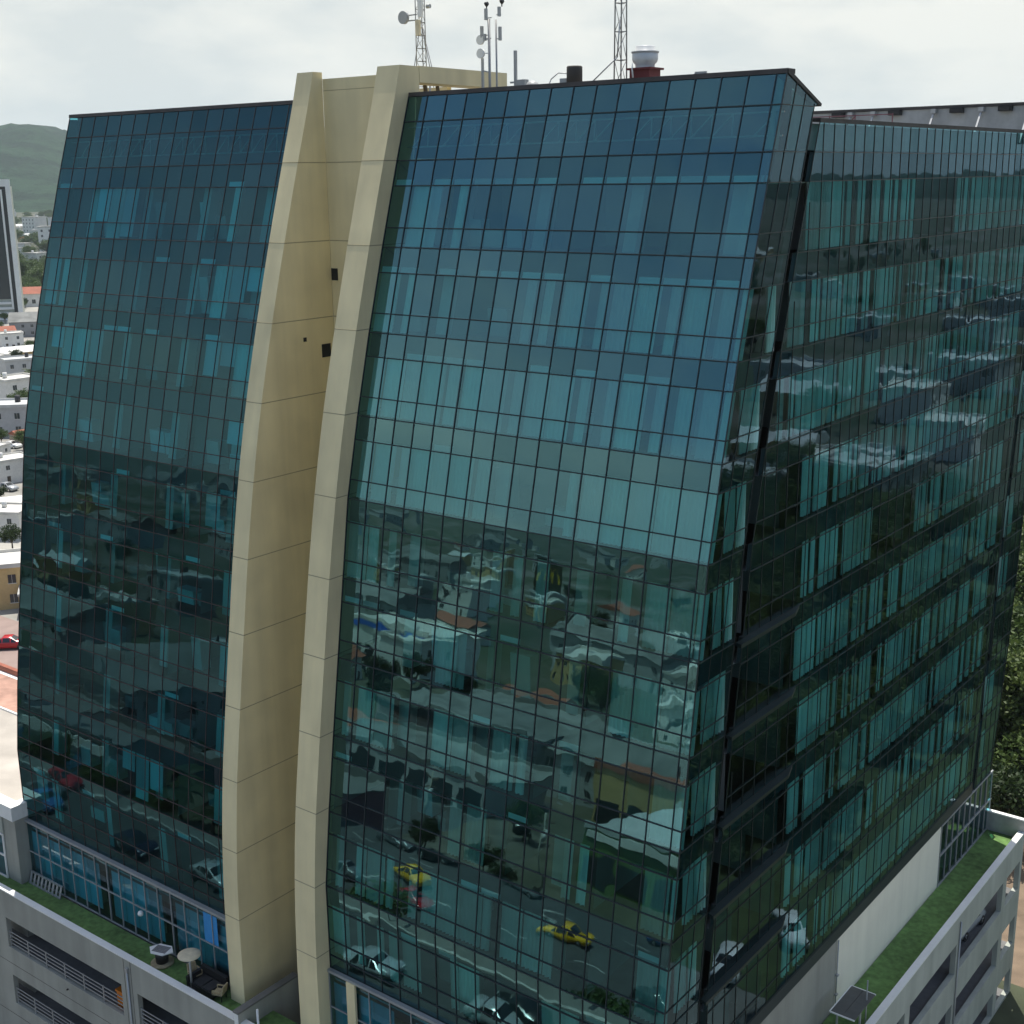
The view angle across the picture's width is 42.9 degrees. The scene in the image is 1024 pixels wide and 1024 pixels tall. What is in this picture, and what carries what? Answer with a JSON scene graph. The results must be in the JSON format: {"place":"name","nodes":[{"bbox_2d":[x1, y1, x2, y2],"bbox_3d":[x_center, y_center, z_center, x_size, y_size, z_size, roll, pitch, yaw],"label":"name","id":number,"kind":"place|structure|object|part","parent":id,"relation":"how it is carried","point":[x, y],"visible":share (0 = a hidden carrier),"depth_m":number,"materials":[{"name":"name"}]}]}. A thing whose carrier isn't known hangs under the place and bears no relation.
{"place":"outdoors","nodes":[
{"label":"outdoors","id":0,"kind":"place"},
{"bbox_2d":[0,442,10,453],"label":"flat roofed house","id":1,"kind":"structure","parent":0,"point":[5,447],"depth_m":250.11,"materials":[{"name":"white paint"}]},
{"bbox_2d":[0,353,10,356],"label":"flat roofed house","id":2,"kind":"structure","parent":0,"point":[2,354],"depth_m":369.02,"materials":[{"name":"white paint"}]},
{"bbox_2d":[0,325,15,330],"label":"gabled house","id":3,"kind":"structure","parent":0,"point":[10,328],"depth_m":439.21,"materials":[{"name":"orange tile"}]},
{"bbox_2d":[0,616,18,668],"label":"side road","id":4,"kind":"structure","parent":0,"point":[8,656],"depth_m":150.28,"materials":[{"name":"beige concrete"}]},
{"bbox_2d":[0,634,17,648],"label":"parked car","id":5,"kind":"object","parent":4,"relation":"on","point":[9,641],"visible":0.34,"depth_m":149.59,"materials":[{"name":"red paint"}]},
{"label":"window","id":6,"kind":"part","parent":5,"relation":"part of","materials":[{"name":"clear glass"}]},
{"bbox_2d":[0,501,21,539],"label":"flat roofed house","id":7,"kind":"structure","parent":0,"point":[10,512],"depth_m":195.32,"materials":[{"name":"white paint"}]},
{"bbox_2d":[0,495,21,501],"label":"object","id":8,"kind":"structure","parent":0,"point":[13,499],"depth_m":209.67,"materials":[{"name":"white paint"}]},
{"bbox_2d":[0,451,22,482],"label":"flat roofed house","id":9,"kind":"structure","parent":0,"point":[11,467],"depth_m":232.74,"materials":[{"name":"white paint"}]},
{"bbox_2d":[0,329,23,347],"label":"flat roofed house","id":10,"kind":"structure","parent":0,"point":[10,338],"depth_m":422.08,"materials":[{"name":"white paint"}]},
{"bbox_2d":[0,179,24,319],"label":"framed tower","id":11,"kind":"structure","parent":0,"point":[11,295],"depth_m":504.99,"materials":[{"name":"paint"}]},
{"bbox_2d":[0,395,27,436],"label":"flat roofed house","id":12,"kind":"structure","parent":0,"point":[12,414],"depth_m":274.36,"materials":[{"name":"white paint"}]},
{"bbox_2d":[14,413,19,418],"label":"window","id":13,"kind":"structure","parent":12,"relation":"in","point":[17,416],"depth_m":274.16,"materials":[{"name":"grey glass"}]},
{"bbox_2d":[0,352,31,374],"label":"flat roofed house","id":14,"kind":"structure","parent":0,"point":[13,364],"depth_m":353.68,"materials":[{"name":"white paint"}]},
{"bbox_2d":[0,306,37,621],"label":"town yard","id":15,"kind":"structure","parent":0,"point":[12,614],"depth_m":223.64,"materials":[{"name":"beige concrete"}]},
{"bbox_2d":[0,485,7,496],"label":"round tree","id":16,"kind":"object","parent":15,"relation":"on","point":[3,489],"visible":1,"depth_m":218.54,"materials":[{"name":"green plant"}]},
{"bbox_2d":[0,429,8,441],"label":"broad tree","id":17,"kind":"object","parent":15,"relation":"on","point":[3,433],"visible":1,"depth_m":266.00,"materials":[{"name":"green plant"}]},
{"bbox_2d":[0,313,8,322],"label":"broad tree","id":18,"kind":"object","parent":15,"relation":"on","point":[4,315],"visible":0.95,"depth_m":496.05,"materials":[{"name":"green plant"}]},
{"bbox_2d":[0,481,18,491],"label":"parked car","id":19,"kind":"object","parent":15,"relation":"on","point":[10,486],"visible":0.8,"depth_m":226.51,"materials":[{"name":"grey paint"}]},
{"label":"window","id":20,"kind":"part","parent":19,"relation":"part of","materials":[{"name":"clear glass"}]},
{"bbox_2d":[0,523,20,548],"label":"round tree","id":21,"kind":"object","parent":15,"relation":"on","point":[9,532],"visible":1,"depth_m":189.33,"materials":[{"name":"green plant"}]},
{"bbox_2d":[0,548,20,609],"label":"flat roofed house","id":22,"kind":"structure","parent":15,"relation":"on","point":[9,573],"depth_m":163.59,"materials":[{"name":"yellow paint"}]},
{"bbox_2d":[7,574,15,583],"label":"window","id":23,"kind":"structure","parent":22,"relation":"in","point":[11,578],"depth_m":163.23,"materials":[{"name":"grey glass"}]},
{"bbox_2d":[10,594,18,603],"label":"window","id":24,"kind":"structure","parent":22,"relation":"in","point":[13,597],"depth_m":163.83,"materials":[{"name":"grey glass"}]},
{"bbox_2d":[6,440,21,448],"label":"parked car","id":25,"kind":"object","parent":15,"relation":"on","point":[14,444],"visible":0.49,"depth_m":262.75,"materials":[{"name":"white paint"}]},
{"bbox_2d":[0,372,29,397],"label":"flat roofed house","id":26,"kind":"structure","parent":15,"relation":"on","point":[10,383],"depth_m":314.23,"materials":[{"name":"white paint"}]},
{"bbox_2d":[9,348,22,355],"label":"round tree","id":27,"kind":"object","parent":15,"relation":"on","point":[15,352],"visible":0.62,"depth_m":381.88,"materials":[{"name":"green plant"}]},
{"bbox_2d":[8,429,23,446],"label":"gabled house","id":28,"kind":"structure","parent":15,"relation":"on","point":[11,433],"depth_m":265.08,"materials":[{"name":"ceramic"}]},
{"bbox_2d":[6,387,27,397],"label":"broad tree","id":29,"kind":"object","parent":15,"relation":"on","point":[22,393],"visible":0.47,"depth_m":299.55,"materials":[{"name":"green plant"}]},
{"bbox_2d":[10,428,23,444],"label":"broad tree","id":30,"kind":"object","parent":15,"relation":"on","point":[19,436],"visible":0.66,"depth_m":259.55,"materials":[{"name":"green plant"}]},
{"bbox_2d":[0,345,33,354],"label":"house","id":31,"kind":"structure","parent":15,"relation":"on","point":[24,349],"depth_m":389.36,"materials":[{"name":"white paint"}]},
{"bbox_2d":[7,311,37,336],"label":"warehouse","id":32,"kind":"structure","parent":15,"relation":"on","point":[25,322],"depth_m":452.28,"materials":[{"name":"grey concrete"}]},
{"bbox_2d":[22,340,33,345],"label":"broad tree","id":33,"kind":"object","parent":15,"relation":"on","point":[30,342],"visible":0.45,"depth_m":403.07,"materials":[{"name":"green plant"}]},
{"bbox_2d":[21,276,40,286],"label":"broad tree","id":34,"kind":"object","parent":15,"relation":"on","point":[25,279],"visible":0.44,"depth_m":588.64,"materials":[{"name":"green plant"}]},
{"bbox_2d":[22,286,40,306],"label":"gabled house","id":35,"kind":"structure","parent":15,"relation":"on","point":[31,295],"depth_m":562.16,"materials":[{"name":"white paint"}]},
{"bbox_2d":[23,280,41,286],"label":"broad tree","id":36,"kind":"object","parent":15,"relation":"on","point":[32,284],"visible":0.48,"depth_m":580.50,"materials":[{"name":"green plant"}]},
{"bbox_2d":[25,266,43,282],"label":"broad tree","id":37,"kind":"object","parent":15,"relation":"on","point":[36,273],"visible":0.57,"depth_m":623.27,"materials":[{"name":"green plant"}]},
{"bbox_2d":[17,241,30,246],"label":"flat roofed house","id":38,"kind":"structure","parent":0,"point":[23,244],"depth_m":964.23,"materials":[{"name":"white concrete"}]},
{"bbox_2d":[0,123,66,211],"bbox_3d":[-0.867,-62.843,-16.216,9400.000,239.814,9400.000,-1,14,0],"label":"hills","id":39,"kind":"structure","parent":0,"point":[30,158],"depth_m":2768.15,"materials":[{"name":"green plant"}]},
{"bbox_2d":[23,250,45,261],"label":"flat roofed house","id":40,"kind":"structure","parent":0,"point":[33,254],"depth_m":830.91,"materials":[{"name":"white concrete"}]},
{"bbox_2d":[36,211,45,215],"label":"building","id":41,"kind":"structure","parent":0,"point":[40,213],"depth_m":1815.95,"materials":[{"name":"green concrete"}]},
{"bbox_2d":[115,986,123,1008],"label":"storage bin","id":42,"kind":"object","parent":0,"point":[118,990],"visible":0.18,"depth_m":72.53,"materials":[{"name":"orange plastic"}]},
{"bbox_2d":[150,944,173,969],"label":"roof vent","id":43,"kind":"object","parent":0,"point":[163,959],"visible":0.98,"depth_m":70.22,"materials":[{"name":"white metal"}]},
{"bbox_2d":[0,0,1023,129],"label":"sky","id":44,"kind":"structure","parent":0,"point":[59,59],"materials":[{"name":"grey"}]},
{"bbox_2d":[16,212,1023,1023],"bbox_3d":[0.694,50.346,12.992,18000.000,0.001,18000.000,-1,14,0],"label":"ground","id":45,"kind":"structure","parent":0,"point":[1010,1008],"depth_m":83.58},
{"bbox_2d":[0,662,17,678],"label":"garden wall","id":46,"kind":"structure","parent":45,"relation":"on","point":[7,670],"depth_m":141.76,"materials":[{"name":"brick"}]},
{"bbox_2d":[16,229,23,238],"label":"broad tree","id":47,"kind":"object","parent":45,"relation":"on","point":[19,232],"visible":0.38,"depth_m":1087.29,"materials":[{"name":"green plant"}]},
{"bbox_2d":[18,250,28,259],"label":"broad tree","id":48,"kind":"object","parent":45,"relation":"on","point":[21,256],"visible":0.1,"depth_m":759.28,"materials":[{"name":"green plant"}]},
{"bbox_2d":[19,258,31,276],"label":"tall tree","id":49,"kind":"object","parent":45,"relation":"on","point":[24,266],"visible":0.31,"depth_m":629.46,"materials":[{"name":"green plant"}]},
{"bbox_2d":[17,234,36,242],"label":"broad tree","id":50,"kind":"object","parent":45,"relation":"on","point":[28,238],"visible":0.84,"depth_m":998.49,"materials":[{"name":"green plant"}]},
{"bbox_2d":[21,245,35,252],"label":"broad tree","id":51,"kind":"object","parent":45,"relation":"on","point":[25,249],"visible":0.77,"depth_m":883.67,"materials":[{"name":"green plant"}]},
{"bbox_2d":[21,215,46,233],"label":"apartment block","id":52,"kind":"structure","parent":45,"relation":"on","point":[31,223],"depth_m":1288.68,"materials":[{"name":"white concrete"}]},
{"bbox_2d":[23,259,44,272],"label":"broad tree","id":53,"kind":"object","parent":45,"relation":"on","point":[33,263],"visible":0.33,"depth_m":667.75,"materials":[{"name":"green plant"}]},
{"bbox_2d":[36,239,47,251],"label":"broad tree","id":54,"kind":"object","parent":45,"relation":"on","point":[43,245],"visible":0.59,"depth_m":899.60,"materials":[{"name":"green plant"}]},
{"bbox_2d":[37,224,50,251],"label":"apartment block","id":55,"kind":"structure","parent":45,"relation":"on","point":[43,232],"depth_m":959.96,"materials":[{"name":"white concrete"}]},
{"bbox_2d":[47,217,51,225],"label":"apartment block","id":56,"kind":"structure","parent":45,"relation":"on","point":[49,220],"depth_m":1280.49,"materials":[{"name":"white concrete"}]},
{"bbox_2d":[0,673,124,991],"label":"annex building","id":57,"kind":"structure","parent":45,"relation":"on","point":[16,842],"depth_m":79.74,"materials":[{"name":"paint"}]},
{"bbox_2d":[0,833,8,877],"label":"window","id":58,"kind":"structure","parent":57,"relation":"in","point":[2,843],"depth_m":79.11,"materials":[{"name":"glass"}]},
{"bbox_2d":[0,808,1023,1023],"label":"parking garage","id":59,"kind":"structure","parent":45,"relation":"on","point":[72,962],"depth_m":74.63,"materials":[{"name":"paint"}]},
{"bbox_2d":[29,870,62,899],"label":"ladder","id":60,"kind":"object","parent":59,"relation":"on","point":[45,885],"visible":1,"depth_m":77.80,"materials":[{"name":"grey metal"}]},
{"bbox_2d":[177,948,200,989],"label":"parasol","id":61,"kind":"object","parent":59,"relation":"on","point":[189,955],"visible":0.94,"depth_m":67.68,"materials":[{"name":"beige fabric"}]},
{"bbox_2d":[187,960,202,976],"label":"wicker chair","id":62,"kind":"object","parent":59,"relation":"on","point":[194,966],"visible":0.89,"depth_m":69.04,"materials":[{"name":"beige wicker"}]},
{"bbox_2d":[186,963,228,999],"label":"outdoor sofa","id":63,"kind":"object","parent":59,"relation":"on","point":[207,981],"visible":0.97,"depth_m":68.12,"materials":[{"name":"black fabric"}]},
{"bbox_2d":[212,982,227,1002],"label":"wicker chair","id":64,"kind":"object","parent":59,"relation":"on","point":[217,991],"visible":0.98,"depth_m":67.13,"materials":[{"name":"beige wicker"}]},
{"bbox_2d":[17,65,1023,1023],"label":"office tower","id":65,"kind":"structure","parent":59,"relation":"on","point":[501,553],"depth_m":59.53,"materials":[{"name":"teal glass"}]},
{"bbox_2d":[24,818,229,984],"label":"lobby window","id":66,"kind":"structure","parent":65,"relation":"in","point":[159,903],"depth_m":73.56,"materials":[{"name":"blue glass"}]},
{"bbox_2d":[327,967,444,1023],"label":"lobby window","id":67,"kind":"structure","parent":65,"relation":"in","point":[379,1008],"depth_m":61.84,"materials":[{"name":"blue glass"}]},
{"bbox_2d":[398,0,433,91],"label":"lattice mast","id":68,"kind":"object","parent":65,"relation":"on","point":[403,17],"visible":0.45,"depth_m":63.19,"materials":[{"name":"metal"}]},
{"bbox_2d":[476,0,503,87],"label":"antenna pole","id":69,"kind":"object","parent":65,"relation":"on","point":[481,38],"visible":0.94,"depth_m":60.85,"materials":[{"name":"metal"}]},
{"bbox_2d":[510,50,528,85],"bbox_3d":[0.332,-19.289,60.923,0.900,4.300,0.300,10,18,36],"label":"roof pole","id":70,"kind":"object","parent":65,"relation":"on","point":[516,82],"visible":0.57,"depth_m":60.54,"materials":[{"name":"grey metal"}]},
{"bbox_2d":[526,81,537,84],"bbox_3d":[0.960,-18.390,60.207,0.600,2.900,0.585,10,18,36],"label":"roof vent","id":71,"kind":"object","parent":65,"relation":"on","point":[531,82],"visible":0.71,"depth_m":59.70,"materials":[{"name":"white metal"}]},
{"bbox_2d":[549,65,581,82],"bbox_3d":[2.359,-18.390,59.092,1.879,3.420,0.720,10,18,36],"label":"roof drum","id":72,"kind":"object","parent":65,"relation":"on","point":[574,73],"visible":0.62,"depth_m":58.15,"materials":[{"name":"black metal"}]},
{"bbox_2d":[593,0,626,80],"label":"guyed mast","id":73,"kind":"object","parent":65,"relation":"on","point":[620,31],"visible":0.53,"depth_m":56.58,"materials":[{"name":"metal"}]},
{"bbox_2d":[626,45,663,77],"bbox_3d":[5.746,-18.077,56.477,1.240,4.030,1.200,10,18,36],"label":"roof fan","id":74,"kind":"object","parent":65,"relation":"on","point":[644,58],"visible":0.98,"depth_m":55.76},
{"bbox_2d":[813,113,892,127],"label":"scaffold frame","id":75,"kind":"object","parent":65,"relation":"on","point":[854,117],"visible":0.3,"depth_m":67.26,"materials":[{"name":"grey metal"}]},
{"bbox_2d":[937,770,993,886],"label":"lobby window","id":76,"kind":"structure","parent":65,"relation":"in","point":[972,807],"depth_m":79.86,"materials":[{"name":"grey glass"}]},
{"bbox_2d":[829,980,875,1023],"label":"pergola","id":77,"kind":"object","parent":59,"relation":"on","point":[851,1003],"visible":1,"depth_m":63.73,"materials":[{"name":"white paint"}]},
{"bbox_2d":[961,909,985,941],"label":"parked car","id":78,"kind":"object","parent":59,"relation":"on","point":[980,918],"visible":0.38,"depth_m":78.74,"materials":[{"name":"grey paint"}]},
{"bbox_2d":[1011,601,1021,631],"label":"forest tree","id":79,"kind":"object","parent":45,"relation":"on","point":[1015,602],"depth_m":120.96,"materials":[{"name":"green plant"}]},
{"bbox_2d":[1014,544,1023,604],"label":"tall tree","id":80,"kind":"object","parent":45,"relation":"on","point":[1020,581],"visible":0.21,"depth_m":131.85,"materials":[{"name":"green plant"}]},
{"bbox_2d":[1014,595,1023,611],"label":"forest tree","id":81,"kind":"object","parent":45,"relation":"on","point":[1017,599],"depth_m":126.59,"materials":[{"name":"green plant"}]},
{"bbox_2d":[1014,553,1023,604],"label":"forest tree","id":82,"kind":"object","parent":45,"relation":"on","point":[1023,580],"visible":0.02,"depth_m":132.14,"materials":[{"name":"green plant"}]},
{"bbox_2d":[1020,525,1023,555],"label":"tall tree","id":83,"kind":"object","parent":45,"relation":"on","point":[1022,542],"visible":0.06,"depth_m":145.75,"materials":[{"name":"green plant"}]},
{"bbox_2d":[990,800,1023,987],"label":"bare ground","id":84,"kind":"structure","parent":0,"point":[1017,976],"depth_m":91.20,"materials":[{"name":"soil"}]},
{"bbox_2d":[992,748,1006,776],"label":"broad tree","id":85,"kind":"object","parent":84,"relation":"on","point":[994,755],"depth_m":107.28,"materials":[{"name":"green plant"}]},
{"bbox_2d":[987,760,1023,817],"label":"round tree","id":86,"kind":"object","parent":84,"relation":"on","point":[1007,795],"visible":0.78,"depth_m":100.28,"materials":[{"name":"green plant"}]},
{"bbox_2d":[989,755,1023,783],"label":"broad tree","id":87,"kind":"object","parent":84,"relation":"on","point":[1016,766],"visible":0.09,"depth_m":106.71,"materials":[{"name":"green plant"}]},
{"bbox_2d":[994,713,1022,767],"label":"broad tree","id":88,"kind":"object","parent":84,"relation":"on","point":[998,734],"visible":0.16,"depth_m":109.55,"materials":[{"name":"green plant"}]},
{"bbox_2d":[994,731,1023,773],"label":"broad tree","id":89,"kind":"object","parent":84,"relation":"on","point":[1017,743],"visible":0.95,"depth_m":106.61,"materials":[{"name":"green plant"}]},
{"bbox_2d":[994,712,1023,770],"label":"broad tree","id":90,"kind":"object","parent":84,"relation":"on","point":[1004,729],"visible":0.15,"depth_m":109.26,"materials":[{"name":"green plant"}]},
{"bbox_2d":[998,640,1023,740],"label":"forest tree","id":91,"kind":"object","parent":84,"relation":"on","point":[1019,679],"visible":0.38,"depth_m":108.68,"materials":[{"name":"green plant"}]},
{"bbox_2d":[998,631,1023,778],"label":"tall tree","id":92,"kind":"object","parent":84,"relation":"on","point":[1020,642],"visible":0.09,"depth_m":112.49,"materials":[{"name":"green plant"}]},
{"bbox_2d":[999,632,1023,723],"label":"forest tree","id":93,"kind":"object","parent":84,"relation":"on","point":[1009,665],"visible":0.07,"depth_m":108.95,"materials":[{"name":"green plant"}]},
{"bbox_2d":[1010,602,1023,651],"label":"tall tree","id":94,"kind":"object","parent":84,"relation":"on","point":[1018,620],"visible":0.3,"depth_m":116.83,"materials":[{"name":"green plant"}]}
]}

